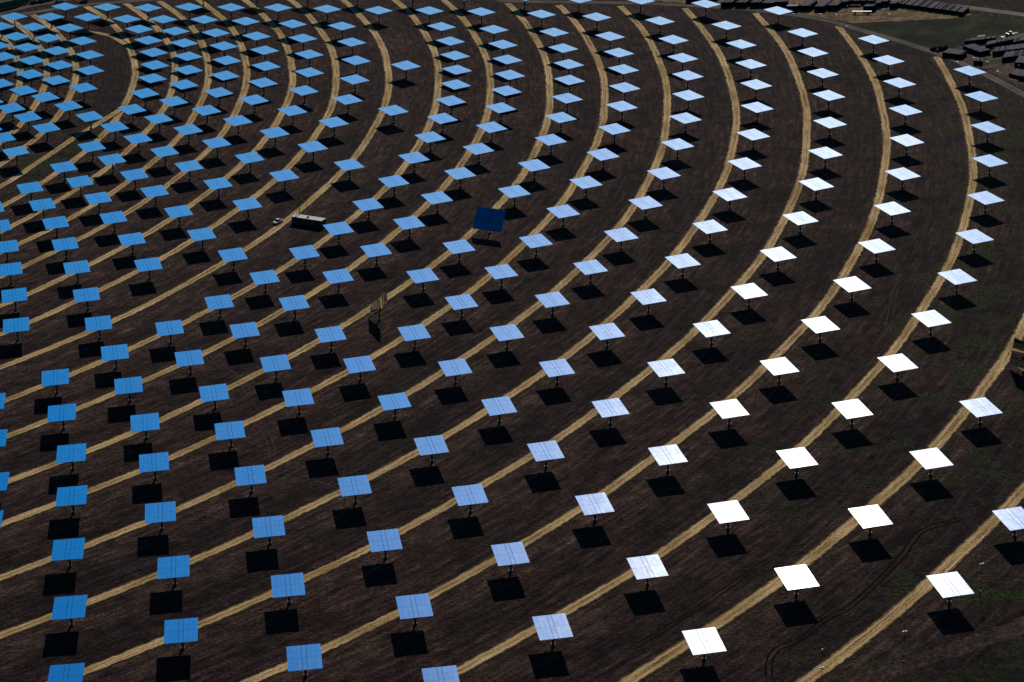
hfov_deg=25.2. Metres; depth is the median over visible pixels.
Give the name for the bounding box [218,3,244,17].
heliostat
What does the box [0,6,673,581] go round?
dirt track
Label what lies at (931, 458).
heliostat
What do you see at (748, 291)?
heliostat
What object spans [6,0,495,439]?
dirt track
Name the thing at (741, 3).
steel stack
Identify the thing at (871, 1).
steel stack
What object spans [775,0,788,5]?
steel stack
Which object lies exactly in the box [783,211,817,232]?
heliostat
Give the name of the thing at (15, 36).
heliostat
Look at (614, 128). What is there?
heliostat
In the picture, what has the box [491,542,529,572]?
heliostat
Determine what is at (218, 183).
heliostat
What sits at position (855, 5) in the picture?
steel stack
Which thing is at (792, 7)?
steel stack
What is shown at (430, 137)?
heliostat
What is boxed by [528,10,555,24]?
heliostat
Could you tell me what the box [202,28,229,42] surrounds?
heliostat
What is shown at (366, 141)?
dirt track
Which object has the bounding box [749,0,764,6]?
steel stack
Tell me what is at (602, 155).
heliostat
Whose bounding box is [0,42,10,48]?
heliostat
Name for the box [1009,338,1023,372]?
heliostat
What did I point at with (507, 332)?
heliostat
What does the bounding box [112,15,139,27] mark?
heliostat
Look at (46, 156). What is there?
dirt track
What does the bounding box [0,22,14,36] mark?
heliostat
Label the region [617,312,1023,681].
dirt track
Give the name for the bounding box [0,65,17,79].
heliostat
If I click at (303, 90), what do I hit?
heliostat
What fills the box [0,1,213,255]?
dirt track
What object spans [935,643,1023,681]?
grass field
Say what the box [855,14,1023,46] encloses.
grass field
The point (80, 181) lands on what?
heliostat
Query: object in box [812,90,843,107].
heliostat
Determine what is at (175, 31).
heliostat
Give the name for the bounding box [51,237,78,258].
heliostat
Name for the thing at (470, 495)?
heliostat
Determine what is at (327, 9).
heliostat
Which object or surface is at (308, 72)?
heliostat
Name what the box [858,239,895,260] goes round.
heliostat
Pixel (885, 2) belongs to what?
steel stack
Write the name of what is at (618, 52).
heliostat
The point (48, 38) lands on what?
heliostat
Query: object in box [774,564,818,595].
heliostat
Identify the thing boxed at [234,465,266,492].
heliostat
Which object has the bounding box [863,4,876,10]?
steel stack
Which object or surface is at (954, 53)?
steel stack
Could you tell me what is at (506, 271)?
heliostat
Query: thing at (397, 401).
heliostat
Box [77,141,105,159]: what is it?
heliostat
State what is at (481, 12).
heliostat
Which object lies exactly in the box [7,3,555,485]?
dirt track
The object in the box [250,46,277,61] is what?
heliostat
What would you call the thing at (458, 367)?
heliostat
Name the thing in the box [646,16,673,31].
heliostat
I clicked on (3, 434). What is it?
heliostat
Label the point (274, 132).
heliostat
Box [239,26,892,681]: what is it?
dirt track
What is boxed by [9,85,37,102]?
heliostat
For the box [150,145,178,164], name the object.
heliostat
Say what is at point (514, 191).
heliostat
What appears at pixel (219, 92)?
heliostat
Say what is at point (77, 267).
heliostat
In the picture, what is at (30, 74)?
heliostat
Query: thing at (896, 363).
heliostat
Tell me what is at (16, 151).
heliostat
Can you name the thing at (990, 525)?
dirt track
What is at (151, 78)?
heliostat
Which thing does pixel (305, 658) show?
heliostat
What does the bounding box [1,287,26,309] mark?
heliostat
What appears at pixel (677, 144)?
heliostat
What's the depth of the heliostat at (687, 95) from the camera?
1066.15 m
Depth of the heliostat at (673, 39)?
1148.13 m
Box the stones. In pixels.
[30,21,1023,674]
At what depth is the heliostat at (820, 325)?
822.71 m
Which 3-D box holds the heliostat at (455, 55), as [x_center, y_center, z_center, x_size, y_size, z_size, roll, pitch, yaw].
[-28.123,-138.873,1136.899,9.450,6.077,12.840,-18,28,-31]
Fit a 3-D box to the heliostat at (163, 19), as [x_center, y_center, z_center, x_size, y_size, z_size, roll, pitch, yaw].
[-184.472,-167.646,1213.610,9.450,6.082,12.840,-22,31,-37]
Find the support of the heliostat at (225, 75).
on the ground at (864, 460)
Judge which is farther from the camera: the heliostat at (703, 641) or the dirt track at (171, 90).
the dirt track at (171, 90)
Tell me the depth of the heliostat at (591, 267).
879.21 m
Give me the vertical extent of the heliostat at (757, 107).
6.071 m
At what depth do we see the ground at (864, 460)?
815.07 m
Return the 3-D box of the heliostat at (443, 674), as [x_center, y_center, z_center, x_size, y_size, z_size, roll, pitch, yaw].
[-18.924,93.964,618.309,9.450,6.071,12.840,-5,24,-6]
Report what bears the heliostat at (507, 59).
on the ground at (864, 460)
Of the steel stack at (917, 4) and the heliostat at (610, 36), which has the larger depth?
the steel stack at (917, 4)
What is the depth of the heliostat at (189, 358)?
814.35 m
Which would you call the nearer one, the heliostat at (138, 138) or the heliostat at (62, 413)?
the heliostat at (62, 413)
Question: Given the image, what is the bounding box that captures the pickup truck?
[273,218,282,223]
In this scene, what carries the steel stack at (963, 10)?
on the storage yard at (847, 14)
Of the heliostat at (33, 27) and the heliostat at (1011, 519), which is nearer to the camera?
the heliostat at (1011, 519)
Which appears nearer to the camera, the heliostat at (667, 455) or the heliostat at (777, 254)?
the heliostat at (667, 455)
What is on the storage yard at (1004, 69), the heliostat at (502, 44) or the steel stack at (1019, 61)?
the steel stack at (1019, 61)
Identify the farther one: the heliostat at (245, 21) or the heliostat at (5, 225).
the heliostat at (245, 21)
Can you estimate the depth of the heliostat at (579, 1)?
1217.84 m
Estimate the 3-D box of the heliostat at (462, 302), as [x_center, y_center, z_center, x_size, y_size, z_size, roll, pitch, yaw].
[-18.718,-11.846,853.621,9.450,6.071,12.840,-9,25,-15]
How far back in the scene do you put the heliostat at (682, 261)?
881.87 m
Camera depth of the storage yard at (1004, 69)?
1113.45 m
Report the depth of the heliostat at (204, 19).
1209.38 m
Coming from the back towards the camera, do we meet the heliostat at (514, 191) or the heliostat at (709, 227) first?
the heliostat at (514, 191)
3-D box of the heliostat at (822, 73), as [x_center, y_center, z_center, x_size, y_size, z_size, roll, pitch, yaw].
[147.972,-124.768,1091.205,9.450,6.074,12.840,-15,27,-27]
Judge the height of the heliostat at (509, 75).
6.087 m
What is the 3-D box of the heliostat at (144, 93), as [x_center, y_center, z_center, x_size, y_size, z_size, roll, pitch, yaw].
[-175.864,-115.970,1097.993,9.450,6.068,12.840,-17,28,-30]
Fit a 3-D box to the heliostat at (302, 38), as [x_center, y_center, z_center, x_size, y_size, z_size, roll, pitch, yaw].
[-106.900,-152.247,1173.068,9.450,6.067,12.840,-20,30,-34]
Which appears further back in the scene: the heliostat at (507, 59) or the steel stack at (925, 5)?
the steel stack at (925, 5)
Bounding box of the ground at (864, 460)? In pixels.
[0,0,1023,681]
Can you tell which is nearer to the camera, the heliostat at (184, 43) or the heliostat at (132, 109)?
the heliostat at (132, 109)
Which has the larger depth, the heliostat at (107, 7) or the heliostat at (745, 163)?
the heliostat at (107, 7)
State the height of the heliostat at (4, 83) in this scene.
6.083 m
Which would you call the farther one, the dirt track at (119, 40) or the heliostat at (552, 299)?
the dirt track at (119, 40)
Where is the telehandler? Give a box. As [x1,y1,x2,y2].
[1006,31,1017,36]
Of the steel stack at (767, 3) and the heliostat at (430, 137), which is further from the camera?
the steel stack at (767, 3)
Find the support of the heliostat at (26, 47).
on the ground at (864, 460)
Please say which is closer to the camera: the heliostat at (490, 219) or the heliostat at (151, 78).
the heliostat at (490, 219)
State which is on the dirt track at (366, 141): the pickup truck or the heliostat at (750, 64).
the pickup truck
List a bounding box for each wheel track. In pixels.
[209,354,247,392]
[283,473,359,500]
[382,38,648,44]
[630,559,766,646]
[634,561,770,649]
[723,350,806,363]
[728,352,805,362]
[765,517,959,676]
[771,519,962,676]
[884,277,934,331]
[890,279,930,332]
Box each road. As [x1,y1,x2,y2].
[0,0,71,13]
[0,0,1023,98]
[876,0,1023,16]
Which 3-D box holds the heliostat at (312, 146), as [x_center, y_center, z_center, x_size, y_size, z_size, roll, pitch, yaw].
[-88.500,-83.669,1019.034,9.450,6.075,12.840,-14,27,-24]
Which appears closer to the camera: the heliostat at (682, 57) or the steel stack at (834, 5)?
the heliostat at (682, 57)
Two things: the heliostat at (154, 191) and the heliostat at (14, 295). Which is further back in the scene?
the heliostat at (154, 191)
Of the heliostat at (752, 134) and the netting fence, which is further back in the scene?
the netting fence
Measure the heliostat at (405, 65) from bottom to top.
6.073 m
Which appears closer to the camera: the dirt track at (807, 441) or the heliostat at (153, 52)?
the dirt track at (807, 441)
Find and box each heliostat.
[0,12,27,27]
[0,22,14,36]
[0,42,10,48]
[0,52,16,64]
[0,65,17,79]
[0,79,14,95]
[0,103,25,119]
[0,132,15,149]
[0,201,4,211]
[0,219,11,239]
[0,240,18,260]
[0,262,22,283]
[0,393,5,408]
[0,429,7,446]
[0,472,9,490]
[0,510,3,526]
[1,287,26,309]
[2,146,28,164]
[3,32,30,44]
[3,317,28,340]
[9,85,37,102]
[13,43,40,56]
[13,112,41,129]
[16,69,43,85]
[17,181,43,200]
[18,56,45,68]
[19,23,46,36]
[29,198,55,217]
[32,92,58,108]
[33,122,60,140]
[34,34,61,48]
[36,13,63,27]
[41,368,68,393]
[42,75,69,91]
[42,216,68,236]
[43,46,70,60]
[45,60,73,76]
[47,403,75,428]
[47,663,84,681]
[50,161,77,179]
[51,2,78,16]
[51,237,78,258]
[51,538,84,567]
[51,595,87,625]
[54,101,82,118]
[55,24,81,38]
[55,485,87,513]
[56,443,85,469]
[63,260,90,281]
[66,175,93,194]
[68,36,95,51]
[69,82,97,99]
[73,287,99,309]
[74,13,100,27]
[75,66,103,81]
[76,50,103,65]
[76,111,103,128]
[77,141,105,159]
[84,192,111,211]
[85,315,111,338]
[94,3,119,17]
[98,153,125,172]
[99,211,126,231]
[101,121,128,139]
[101,344,128,367]
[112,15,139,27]
[114,376,142,401]
[117,232,145,253]
[118,104,146,121]
[120,168,148,187]
[123,133,152,150]
[125,25,152,37]
[130,413,159,438]
[131,88,158,105]
[134,4,160,18]
[134,36,162,48]
[134,257,162,278]
[138,73,165,89]
[139,48,166,60]
[139,452,168,479]
[140,185,168,204]
[141,60,168,73]
[144,113,172,130]
[145,501,175,529]
[150,15,177,29]
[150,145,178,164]
[155,320,183,343]
[157,555,189,585]
[160,96,187,113]
[161,27,189,40]
[164,205,192,225]
[164,617,197,649]
[169,79,198,96]
[170,39,198,52]
[173,52,201,64]
[174,124,202,141]
[174,349,203,373]
[175,3,201,17]
[175,65,202,80]
[175,160,203,179]
[187,227,215,248]
[191,15,217,30]
[192,105,220,122]
[199,384,228,408]
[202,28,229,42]
[202,137,231,155]
[204,177,231,196]
[204,294,233,316]
[205,87,233,104]
[209,41,237,56]
[210,71,239,87]
[212,56,240,70]
[214,421,244,446]
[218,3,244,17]
[218,247,247,268]
[224,115,252,132]
[229,322,259,345]
[232,17,259,32]
[233,197,261,217]
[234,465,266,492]
[235,151,264,170]
[239,94,267,111]
[242,32,270,47]
[248,78,277,94]
[249,270,279,291]
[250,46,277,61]
[252,61,279,77]
[252,515,284,544]
[259,127,289,144]
[260,354,290,378]
[264,4,290,18]
[270,169,298,188]
[271,573,305,603]
[278,105,306,122]
[279,20,306,34]
[279,295,309,317]
[282,388,313,413]
[286,644,322,676]
[288,34,316,49]
[289,85,318,102]
[289,245,319,266]
[294,50,322,65]
[295,67,323,83]
[297,141,327,159]
[310,427,343,453]
[313,5,340,19]
[315,326,345,349]
[318,117,347,134]
[322,268,353,290]
[323,221,353,242]
[327,22,355,37]
[333,94,361,111]
[334,158,363,177]
[337,38,365,53]
[337,475,371,502]
[340,74,369,91]
[341,56,370,71]
[343,355,375,380]
[352,198,383,218]
[360,243,391,264]
[365,6,391,21]
[367,528,402,558]
[370,289,386,319]
[378,105,407,122]
[378,175,408,194]
[378,392,411,417]
[391,61,420,77]
[393,216,424,236]
[396,593,432,624]
[397,324,430,347]
[398,151,428,170]
[406,268,438,290]
[414,435,448,461]
[415,131,444,149]
[416,6,442,21]
[421,191,452,211]
[422,665,459,681]
[427,22,454,37]
[427,113,456,130]
[436,36,463,51]
[436,95,464,112]
[438,358,471,383]
[440,51,469,64]
[441,79,470,96]
[442,65,470,78]
[443,239,474,260]
[445,167,475,186]
[445,294,477,316]
[451,484,487,512]
[463,143,493,161]
[468,8,494,22]
[472,207,505,233]
[476,121,506,139]
[479,25,506,40]
[481,396,516,422]
[485,102,516,120]
[485,264,517,286]
[488,40,517,55]
[490,324,524,347]
[491,86,520,102]
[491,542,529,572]
[492,55,522,69]
[494,70,523,86]
[498,185,529,204]
[519,159,549,178]
[519,234,552,255]
[527,440,564,467]
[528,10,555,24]
[532,613,572,645]
[535,134,566,152]
[535,291,569,314]
[539,358,574,383]
[540,28,567,43]
[546,112,575,129]
[546,205,579,225]
[549,43,576,59]
[552,93,582,110]
[554,59,583,74]
[554,75,584,91]
[570,176,601,195]
[571,0,590,9]
[573,259,607,281]
[575,492,614,521]
[583,13,610,27]
[587,148,618,167]
[589,323,624,346]
[592,398,628,424]
[596,32,623,47]
[599,123,629,141]
[604,48,633,64]
[604,227,637,248]
[606,101,636,118]
[609,64,638,80]
[610,82,639,99]
[627,554,668,585]
[629,0,653,11]
[629,196,662,216]
[630,289,665,311]
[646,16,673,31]
[647,359,684,383]
[648,167,680,186]
[648,444,687,471]
[658,35,688,50]
[662,138,693,157]
[665,253,700,275]
[667,53,696,69]
[669,112,700,130]
[673,70,702,87]
[673,90,703,107]
[682,627,726,660]
[692,0,720,14]
[692,220,726,240]
[693,320,729,344]
[707,500,748,529]
[710,399,748,425]
[712,21,740,36]
[712,188,746,207]
[727,39,755,55]
[728,157,760,176]
[731,283,766,305]
[736,59,766,75]
[736,129,769,147]
[741,79,770,96]
[741,102,772,119]
[760,246,796,268]
[760,357,798,382]
[763,6,792,21]
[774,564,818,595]
[776,447,817,474]
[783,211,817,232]
[787,28,816,44]
[798,47,827,63]
[799,177,833,197]
[801,316,838,340]
[807,68,838,85]
[808,147,841,165]
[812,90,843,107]
[813,117,846,135]
[832,399,872,425]
[833,276,870,299]
[848,505,892,534]
[858,35,888,51]
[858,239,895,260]
[873,55,904,71]
[874,201,910,222]
[878,353,917,378]
[884,78,915,94]
[885,167,920,187]
[889,105,921,122]
[890,134,923,153]
[910,447,952,475]
[912,310,950,333]
[926,571,973,603]
[938,269,976,291]
[954,66,985,82]
[956,229,993,250]
[959,397,1001,423]
[965,91,997,108]
[968,191,1004,211]
[971,121,1005,140]
[972,154,1006,174]
[992,506,1023,536]
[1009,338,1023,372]
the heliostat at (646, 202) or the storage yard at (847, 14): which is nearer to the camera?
the heliostat at (646, 202)
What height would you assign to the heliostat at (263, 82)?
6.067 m
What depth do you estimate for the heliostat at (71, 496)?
721.34 m
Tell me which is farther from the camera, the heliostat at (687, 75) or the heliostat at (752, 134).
the heliostat at (687, 75)
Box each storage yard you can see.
[653,0,971,22]
[943,32,1023,88]
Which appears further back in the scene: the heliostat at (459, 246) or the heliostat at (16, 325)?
the heliostat at (459, 246)
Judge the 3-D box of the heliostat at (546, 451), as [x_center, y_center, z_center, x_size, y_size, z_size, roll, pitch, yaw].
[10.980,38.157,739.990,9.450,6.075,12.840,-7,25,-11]
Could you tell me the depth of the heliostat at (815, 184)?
953.73 m
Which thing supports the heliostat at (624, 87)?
on the ground at (864, 460)
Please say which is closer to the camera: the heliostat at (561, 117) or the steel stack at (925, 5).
the heliostat at (561, 117)
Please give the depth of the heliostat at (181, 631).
644.74 m
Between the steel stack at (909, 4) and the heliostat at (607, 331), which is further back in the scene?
the steel stack at (909, 4)
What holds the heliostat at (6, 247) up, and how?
on the ground at (864, 460)
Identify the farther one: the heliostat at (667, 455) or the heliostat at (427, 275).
the heliostat at (427, 275)
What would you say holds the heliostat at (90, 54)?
on the ground at (864, 460)
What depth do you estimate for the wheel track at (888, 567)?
661.96 m
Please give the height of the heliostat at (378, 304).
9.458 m
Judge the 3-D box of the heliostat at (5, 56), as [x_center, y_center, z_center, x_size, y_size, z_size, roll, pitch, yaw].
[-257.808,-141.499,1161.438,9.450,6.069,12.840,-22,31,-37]
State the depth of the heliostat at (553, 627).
639.95 m
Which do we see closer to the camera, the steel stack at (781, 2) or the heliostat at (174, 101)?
the heliostat at (174, 101)
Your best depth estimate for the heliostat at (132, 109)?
1075.10 m
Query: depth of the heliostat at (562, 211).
934.50 m
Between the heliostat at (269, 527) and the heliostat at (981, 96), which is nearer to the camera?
the heliostat at (269, 527)
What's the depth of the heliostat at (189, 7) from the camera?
1232.81 m
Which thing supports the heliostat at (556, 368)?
on the ground at (864, 460)
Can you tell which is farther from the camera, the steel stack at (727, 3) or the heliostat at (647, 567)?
the steel stack at (727, 3)
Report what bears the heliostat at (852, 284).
on the ground at (864, 460)
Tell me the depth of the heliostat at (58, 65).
1143.49 m
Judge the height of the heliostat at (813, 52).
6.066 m
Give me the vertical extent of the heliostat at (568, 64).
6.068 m
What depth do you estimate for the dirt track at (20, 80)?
1158.84 m
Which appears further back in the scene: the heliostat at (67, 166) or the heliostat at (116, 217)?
the heliostat at (67, 166)
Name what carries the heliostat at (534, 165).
on the ground at (864, 460)
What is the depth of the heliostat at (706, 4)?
1205.10 m
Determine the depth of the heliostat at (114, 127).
1052.42 m
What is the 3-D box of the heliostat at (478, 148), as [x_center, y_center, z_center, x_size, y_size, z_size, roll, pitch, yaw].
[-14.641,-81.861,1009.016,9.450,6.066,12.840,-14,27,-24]
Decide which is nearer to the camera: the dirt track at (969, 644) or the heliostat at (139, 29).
the dirt track at (969, 644)
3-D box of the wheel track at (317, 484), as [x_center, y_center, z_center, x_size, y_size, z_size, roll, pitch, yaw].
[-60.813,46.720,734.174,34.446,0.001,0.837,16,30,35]
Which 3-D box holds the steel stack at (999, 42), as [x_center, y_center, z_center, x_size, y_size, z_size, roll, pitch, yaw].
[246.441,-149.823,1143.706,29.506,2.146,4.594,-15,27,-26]
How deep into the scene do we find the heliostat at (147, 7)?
1233.86 m
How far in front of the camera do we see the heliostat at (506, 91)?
1081.63 m
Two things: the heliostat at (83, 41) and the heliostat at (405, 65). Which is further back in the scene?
the heliostat at (83, 41)
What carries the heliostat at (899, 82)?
on the ground at (864, 460)
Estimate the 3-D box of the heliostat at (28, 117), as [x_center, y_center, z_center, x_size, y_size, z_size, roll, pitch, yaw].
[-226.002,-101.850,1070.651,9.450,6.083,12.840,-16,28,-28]
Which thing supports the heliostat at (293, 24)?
on the ground at (864, 460)
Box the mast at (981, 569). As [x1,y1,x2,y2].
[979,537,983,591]
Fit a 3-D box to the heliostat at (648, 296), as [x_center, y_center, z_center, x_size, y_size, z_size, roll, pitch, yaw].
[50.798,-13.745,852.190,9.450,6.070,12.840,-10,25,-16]
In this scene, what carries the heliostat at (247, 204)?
on the ground at (864, 460)
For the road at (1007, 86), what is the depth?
1202.05 m
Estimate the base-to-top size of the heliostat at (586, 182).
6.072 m
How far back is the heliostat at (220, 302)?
860.00 m
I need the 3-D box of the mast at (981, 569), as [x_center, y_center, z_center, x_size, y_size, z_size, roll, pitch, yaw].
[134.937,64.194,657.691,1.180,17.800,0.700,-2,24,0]
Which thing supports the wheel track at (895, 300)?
on the ground at (864, 460)
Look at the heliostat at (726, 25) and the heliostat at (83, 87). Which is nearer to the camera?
the heliostat at (83, 87)
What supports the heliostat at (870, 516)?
on the ground at (864, 460)
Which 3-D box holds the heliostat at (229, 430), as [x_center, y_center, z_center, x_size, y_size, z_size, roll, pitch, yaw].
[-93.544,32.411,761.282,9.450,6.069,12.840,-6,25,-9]
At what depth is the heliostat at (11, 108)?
1082.86 m
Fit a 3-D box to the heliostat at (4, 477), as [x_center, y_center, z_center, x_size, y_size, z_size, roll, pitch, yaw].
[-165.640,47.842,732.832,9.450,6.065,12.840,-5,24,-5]
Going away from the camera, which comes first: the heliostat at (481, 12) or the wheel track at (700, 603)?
the wheel track at (700, 603)
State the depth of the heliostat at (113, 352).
821.01 m
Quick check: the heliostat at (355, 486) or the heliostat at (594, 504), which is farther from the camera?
the heliostat at (355, 486)
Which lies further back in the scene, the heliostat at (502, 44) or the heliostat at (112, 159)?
the heliostat at (502, 44)
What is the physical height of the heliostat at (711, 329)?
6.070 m
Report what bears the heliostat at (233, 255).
on the ground at (864, 460)
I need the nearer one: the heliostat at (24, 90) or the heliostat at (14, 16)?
the heliostat at (24, 90)
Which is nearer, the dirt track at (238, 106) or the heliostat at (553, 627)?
the heliostat at (553, 627)
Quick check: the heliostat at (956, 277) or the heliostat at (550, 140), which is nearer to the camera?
the heliostat at (956, 277)
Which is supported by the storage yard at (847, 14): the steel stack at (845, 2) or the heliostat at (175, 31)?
the steel stack at (845, 2)
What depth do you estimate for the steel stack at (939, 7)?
1198.60 m
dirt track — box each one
[0,0,252,279]
[0,0,297,308]
[0,0,341,337]
[0,0,394,370]
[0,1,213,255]
[0,3,179,234]
[0,5,610,528]
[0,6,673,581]
[0,8,742,640]
[0,14,81,167]
[0,17,52,146]
[0,31,25,123]
[0,109,121,188]
[2,6,140,207]
[4,0,443,404]
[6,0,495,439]
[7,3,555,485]
[45,13,812,681]
[73,31,129,45]
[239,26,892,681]
[457,57,979,676]
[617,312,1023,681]
[794,480,1023,681]
[840,616,1023,681]
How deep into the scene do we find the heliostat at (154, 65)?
1137.93 m
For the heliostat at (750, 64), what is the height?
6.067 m
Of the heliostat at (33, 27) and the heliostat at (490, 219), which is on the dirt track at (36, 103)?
the heliostat at (33, 27)
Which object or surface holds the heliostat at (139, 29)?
on the ground at (864, 460)
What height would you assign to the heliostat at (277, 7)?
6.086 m
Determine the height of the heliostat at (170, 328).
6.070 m
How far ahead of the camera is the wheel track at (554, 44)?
1168.52 m
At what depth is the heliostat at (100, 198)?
967.09 m
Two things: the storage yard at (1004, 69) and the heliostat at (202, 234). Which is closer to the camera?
the heliostat at (202, 234)
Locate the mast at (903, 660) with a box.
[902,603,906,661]
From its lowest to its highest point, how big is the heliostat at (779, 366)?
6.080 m
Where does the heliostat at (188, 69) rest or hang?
on the ground at (864, 460)
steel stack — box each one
[721,0,737,6]
[735,0,751,6]
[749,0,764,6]
[761,0,775,7]
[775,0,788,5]
[786,4,800,10]
[799,0,817,9]
[814,0,832,10]
[827,2,841,9]
[839,0,849,5]
[849,4,860,6]
[853,0,860,3]
[860,0,867,4]
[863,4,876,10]
[868,0,875,3]
[875,0,882,7]
[882,0,889,5]
[889,1,898,7]
[898,0,909,6]
[905,0,917,7]
[912,0,926,8]
[919,0,933,9]
[927,1,940,10]
[934,2,947,11]
[941,4,954,12]
[942,48,966,57]
[949,5,961,13]
[956,6,968,14]
[963,44,990,55]
[964,35,996,44]
[974,57,982,64]
[985,34,1023,47]
[992,43,1023,55]
[1002,50,1023,60]
[1009,69,1022,77]
[1013,37,1023,44]
[1014,55,1023,66]
[1018,70,1023,80]
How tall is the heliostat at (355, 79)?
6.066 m
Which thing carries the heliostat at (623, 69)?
on the ground at (864, 460)
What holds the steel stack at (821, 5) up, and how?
on the storage yard at (847, 14)
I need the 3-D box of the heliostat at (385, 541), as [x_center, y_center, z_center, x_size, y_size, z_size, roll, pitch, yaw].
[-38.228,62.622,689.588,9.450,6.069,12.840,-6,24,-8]
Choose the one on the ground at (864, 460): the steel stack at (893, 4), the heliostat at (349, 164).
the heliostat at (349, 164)
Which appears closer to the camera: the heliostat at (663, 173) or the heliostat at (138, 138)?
the heliostat at (663, 173)
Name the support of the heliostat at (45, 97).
on the ground at (864, 460)
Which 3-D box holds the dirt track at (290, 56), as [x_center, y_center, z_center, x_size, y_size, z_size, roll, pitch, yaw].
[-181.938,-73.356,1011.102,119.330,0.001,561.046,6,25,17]
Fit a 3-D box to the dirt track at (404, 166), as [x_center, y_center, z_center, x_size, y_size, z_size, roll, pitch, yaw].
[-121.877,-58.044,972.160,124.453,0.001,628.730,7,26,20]
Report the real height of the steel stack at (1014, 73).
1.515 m
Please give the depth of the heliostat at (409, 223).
928.69 m
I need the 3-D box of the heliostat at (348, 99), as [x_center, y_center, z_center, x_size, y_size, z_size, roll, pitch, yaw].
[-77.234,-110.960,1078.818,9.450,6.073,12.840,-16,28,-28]
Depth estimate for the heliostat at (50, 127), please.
1054.45 m
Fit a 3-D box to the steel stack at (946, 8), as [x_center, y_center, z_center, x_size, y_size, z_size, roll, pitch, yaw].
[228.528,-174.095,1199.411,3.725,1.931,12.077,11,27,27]
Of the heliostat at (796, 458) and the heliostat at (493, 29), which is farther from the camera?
the heliostat at (493, 29)
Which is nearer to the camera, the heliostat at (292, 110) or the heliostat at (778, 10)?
the heliostat at (292, 110)
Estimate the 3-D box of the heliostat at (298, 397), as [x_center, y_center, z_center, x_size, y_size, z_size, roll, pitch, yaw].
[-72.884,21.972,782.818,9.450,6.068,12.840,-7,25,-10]
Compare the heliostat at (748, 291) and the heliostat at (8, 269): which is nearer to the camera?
the heliostat at (748, 291)
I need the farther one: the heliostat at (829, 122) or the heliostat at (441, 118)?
the heliostat at (441, 118)
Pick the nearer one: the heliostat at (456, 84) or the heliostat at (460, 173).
the heliostat at (460, 173)
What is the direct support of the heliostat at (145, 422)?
on the ground at (864, 460)
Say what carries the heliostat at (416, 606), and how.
on the ground at (864, 460)
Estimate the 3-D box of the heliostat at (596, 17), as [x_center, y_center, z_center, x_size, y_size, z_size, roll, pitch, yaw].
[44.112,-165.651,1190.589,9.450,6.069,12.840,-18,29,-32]
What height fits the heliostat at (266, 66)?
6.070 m
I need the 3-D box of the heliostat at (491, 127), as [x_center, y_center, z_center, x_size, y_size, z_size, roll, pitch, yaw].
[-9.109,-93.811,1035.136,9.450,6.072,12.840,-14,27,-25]
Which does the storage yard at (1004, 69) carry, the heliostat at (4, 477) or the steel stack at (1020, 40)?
the steel stack at (1020, 40)
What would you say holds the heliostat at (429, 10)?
on the ground at (864, 460)
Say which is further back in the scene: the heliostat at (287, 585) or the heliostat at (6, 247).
the heliostat at (6, 247)
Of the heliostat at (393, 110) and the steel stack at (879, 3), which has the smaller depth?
the heliostat at (393, 110)
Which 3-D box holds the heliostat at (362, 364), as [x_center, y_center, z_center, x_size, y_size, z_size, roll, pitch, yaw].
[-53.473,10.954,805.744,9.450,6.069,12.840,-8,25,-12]
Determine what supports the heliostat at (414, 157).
on the ground at (864, 460)
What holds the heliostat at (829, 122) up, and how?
on the ground at (864, 460)
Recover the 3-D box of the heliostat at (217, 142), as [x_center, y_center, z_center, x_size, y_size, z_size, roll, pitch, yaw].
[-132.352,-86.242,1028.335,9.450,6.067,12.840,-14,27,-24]
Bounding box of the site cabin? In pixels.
[291,214,325,227]
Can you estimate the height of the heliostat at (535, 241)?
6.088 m
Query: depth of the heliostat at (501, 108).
1058.89 m
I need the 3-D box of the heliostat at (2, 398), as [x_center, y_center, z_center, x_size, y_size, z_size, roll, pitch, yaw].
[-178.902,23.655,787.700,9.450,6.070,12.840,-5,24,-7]
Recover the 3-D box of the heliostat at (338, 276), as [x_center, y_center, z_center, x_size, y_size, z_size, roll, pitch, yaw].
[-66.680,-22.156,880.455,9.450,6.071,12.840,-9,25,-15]
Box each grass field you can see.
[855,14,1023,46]
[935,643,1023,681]
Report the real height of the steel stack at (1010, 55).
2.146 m
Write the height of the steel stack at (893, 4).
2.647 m
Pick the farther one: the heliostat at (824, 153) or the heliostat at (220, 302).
the heliostat at (824, 153)
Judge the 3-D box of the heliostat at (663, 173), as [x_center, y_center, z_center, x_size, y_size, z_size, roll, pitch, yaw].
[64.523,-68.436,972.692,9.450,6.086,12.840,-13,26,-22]
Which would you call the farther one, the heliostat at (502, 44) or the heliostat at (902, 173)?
the heliostat at (502, 44)
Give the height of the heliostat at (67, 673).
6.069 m
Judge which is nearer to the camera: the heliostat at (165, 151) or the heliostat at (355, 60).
the heliostat at (165, 151)
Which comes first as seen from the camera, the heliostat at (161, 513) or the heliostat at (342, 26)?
the heliostat at (161, 513)
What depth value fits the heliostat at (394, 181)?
973.86 m
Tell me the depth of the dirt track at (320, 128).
1019.88 m
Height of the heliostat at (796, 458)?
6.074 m
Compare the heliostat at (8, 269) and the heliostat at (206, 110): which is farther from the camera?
the heliostat at (206, 110)
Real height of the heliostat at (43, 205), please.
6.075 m
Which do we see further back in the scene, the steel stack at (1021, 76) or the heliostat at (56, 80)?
the heliostat at (56, 80)
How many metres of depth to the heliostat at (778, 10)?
1189.03 m
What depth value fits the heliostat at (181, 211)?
949.23 m
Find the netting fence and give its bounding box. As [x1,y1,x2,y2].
[0,0,29,9]
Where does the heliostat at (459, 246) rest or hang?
on the ground at (864, 460)

